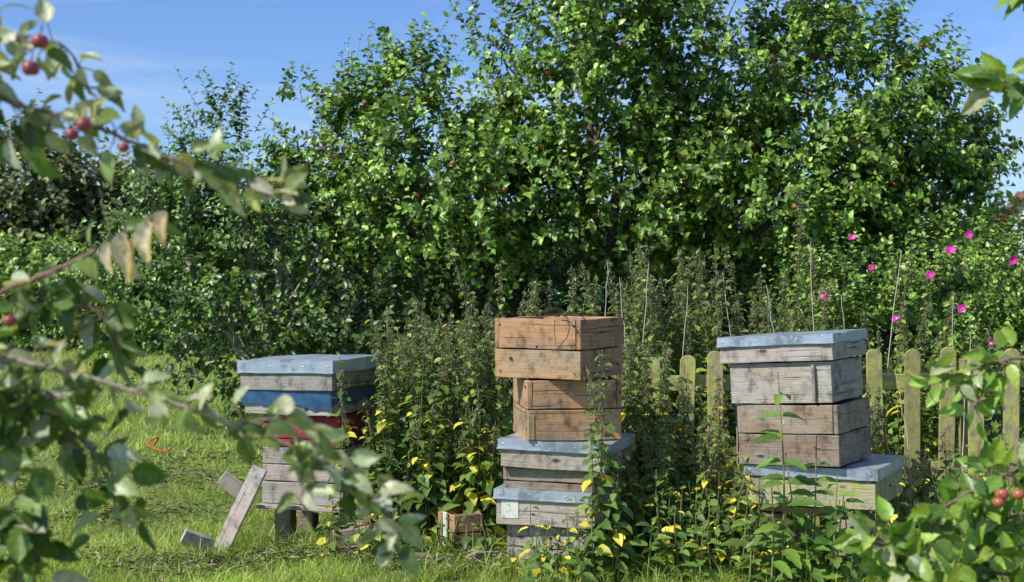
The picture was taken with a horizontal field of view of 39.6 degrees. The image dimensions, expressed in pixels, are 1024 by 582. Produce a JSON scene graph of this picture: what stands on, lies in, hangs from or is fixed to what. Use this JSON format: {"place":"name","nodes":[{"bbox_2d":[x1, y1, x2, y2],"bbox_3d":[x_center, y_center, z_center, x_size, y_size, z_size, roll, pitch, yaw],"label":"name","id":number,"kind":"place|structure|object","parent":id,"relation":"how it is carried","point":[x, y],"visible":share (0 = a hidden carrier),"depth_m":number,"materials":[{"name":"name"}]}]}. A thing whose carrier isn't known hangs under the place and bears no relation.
{"place":"outdoors","nodes":[
{"label":"outdoors","id":0,"kind":"place"},
{"bbox_2d":[0,281,1023,581],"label":"ground","id":1,"kind":"structure","parent":0,"point":[178,503],"depth_m":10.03,"materials":[{"name":"green plant"}]},
{"bbox_2d":[146,436,171,452],"bbox_3d":[-2.768,1.199,11.123,0.217,0.115,0.112,1,1,31],"label":"orange twine","id":2,"kind":"object","parent":1,"relation":"on","point":[155,442],"visible":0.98,"depth_m":11.11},
{"bbox_2d":[0,0,425,581],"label":"apple tree","id":3,"kind":"object","parent":1,"relation":"on","point":[45,419],"visible":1,"depth_m":2.32,"materials":[{"name":"green plant"}]},
{"bbox_2d":[180,465,266,551],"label":"leaning planks","id":4,"kind":"object","parent":1,"relation":"on","point":[244,494],"visible":0.92,"depth_m":7.33,"materials":[{"name":"grey wood"}]},
{"bbox_2d":[23,62,477,430],"bbox_3d":[-2.235,-0.348,12.426,3.911,3.302,2.620,0,1,0],"label":"hawthorn tree","id":5,"kind":"object","parent":1,"relation":"on","point":[227,263],"visible":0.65,"depth_m":12.00,"materials":[{"name":"green plant"}]},
{"bbox_2d":[236,354,380,539],"bbox_3d":[-1.023,0.846,7.708,0.738,0.979,0.576,0,1,21],"label":"beehive","id":6,"kind":"object","parent":1,"relation":"on","point":[307,383],"visible":0.66,"depth_m":7.54,"materials":[{"name":"wood"}]},
{"bbox_2d":[1,444,727,581],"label":"mown clippings","id":7,"kind":"object","parent":1,"relation":"on","point":[209,564],"visible":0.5,"depth_m":7.09,"materials":[{"name":"green plant"}]},
{"bbox_2d":[322,236,512,544],"bbox_3d":[-0.462,0.522,7.702,1.015,1.629,1.214,0,1,0],"label":"nettle patch","id":8,"kind":"object","parent":1,"relation":"on","point":[450,468],"visible":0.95,"depth_m":7.43,"materials":[{"name":"green plant"}]},
{"bbox_2d":[332,522,506,563],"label":"timber offcuts","id":9,"kind":"object","parent":1,"relation":"on","point":[349,531],"visible":0.3,"depth_m":7.15,"materials":[{"name":"grey wood"}]},
{"bbox_2d":[438,509,482,550],"bbox_3d":[-0.272,1.216,7.265,0.181,0.195,0.201,0,1,-28],"label":"nucleus box","id":10,"kind":"object","parent":1,"relation":"on","point":[475,518],"visible":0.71,"depth_m":7.19,"materials":[{"name":"beige wood"}]},
{"bbox_2d":[0,88,1007,354],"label":"distant trees","id":11,"kind":"object","parent":1,"relation":"on","point":[34,206],"visible":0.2,"depth_m":29.41,"materials":[{"name":"green plant"}]},
{"bbox_2d":[492,316,635,568],"bbox_3d":[0.263,0.743,6.940,0.597,1.230,0.582,0,1,18],"label":"beehive","id":12,"kind":"object","parent":1,"relation":"on","point":[543,456],"visible":0.76,"depth_m":6.74,"materials":[{"name":"beige wood"}]},
{"bbox_2d":[533,308,596,352],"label":"dry twigs","id":13,"kind":"object","parent":12,"relation":"on","point":[560,314],"visible":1,"depth_m":6.67,"materials":[{"name":"brown wood"}]},
{"bbox_2d":[137,167,1023,418],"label":"hedge","id":14,"kind":"object","parent":1,"relation":"on","point":[197,367],"visible":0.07,"depth_m":13.76,"materials":[{"name":"green plant"}]},
{"bbox_2d":[232,0,1023,433],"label":"apple tree","id":15,"kind":"object","parent":1,"relation":"on","point":[690,182],"visible":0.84,"depth_m":11.24,"materials":[{"name":"green plant"}]},
{"bbox_2d":[316,467,959,581],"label":"weeds","id":16,"kind":"object","parent":1,"relation":"on","point":[670,549],"visible":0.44,"depth_m":6.62,"materials":[{"name":"green plant"}]},
{"bbox_2d":[575,240,760,580],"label":"nettle patch","id":17,"kind":"object","parent":1,"relation":"on","point":[655,452],"visible":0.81,"depth_m":7.36,"materials":[{"name":"green plant"}]},
{"bbox_2d":[519,372,904,581],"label":"dock plants","id":18,"kind":"object","parent":1,"relation":"on","point":[798,557],"visible":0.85,"depth_m":6.33,"materials":[{"name":"green plant"}]},
{"bbox_2d":[462,188,1023,549],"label":"nettle patch","id":19,"kind":"object","parent":1,"relation":"on","point":[925,482],"visible":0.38,"depth_m":8.41,"materials":[{"name":"green plant"}]},
{"bbox_2d":[605,242,970,513],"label":"dead stalks","id":20,"kind":"object","parent":1,"relation":"on","point":[813,330],"visible":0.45,"depth_m":8.05,"materials":[{"name":"brown plant"}]},
{"bbox_2d":[716,328,906,564],"bbox_3d":[1.497,0.745,7.080,0.780,1.113,0.718,0,1,27],"label":"beehive","id":21,"kind":"object","parent":1,"relation":"on","point":[820,377],"visible":0.88,"depth_m":6.84,"materials":[{"name":"wood"}]},
{"bbox_2d":[614,347,1023,528],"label":"picket fence","id":22,"kind":"object","parent":1,"relation":"on","point":[874,376],"visible":0.3,"depth_m":7.94,"materials":[{"name":"yellow wood"}]},
{"bbox_2d":[752,165,1023,494],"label":"rose bush","id":23,"kind":"object","parent":1,"relation":"on","point":[1013,303],"visible":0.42,"depth_m":8.96,"materials":[{"name":"green plant"}]},
{"bbox_2d":[831,0,1023,581],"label":"apple tree","id":24,"kind":"object","parent":1,"relation":"on","point":[975,511],"visible":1,"depth_m":3.23,"materials":[{"name":"green plant"}]},
{"bbox_2d":[991,191,1023,305],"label":"white cottage","id":25,"kind":"structure","parent":1,"relation":"on","point":[1017,195],"depth_m":42.51,"materials":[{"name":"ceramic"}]},
{"bbox_2d":[0,0,1023,226],"label":"sky","id":26,"kind":"structure","parent":0,"point":[139,44],"materials":[{"name":"blue"}]}
]}

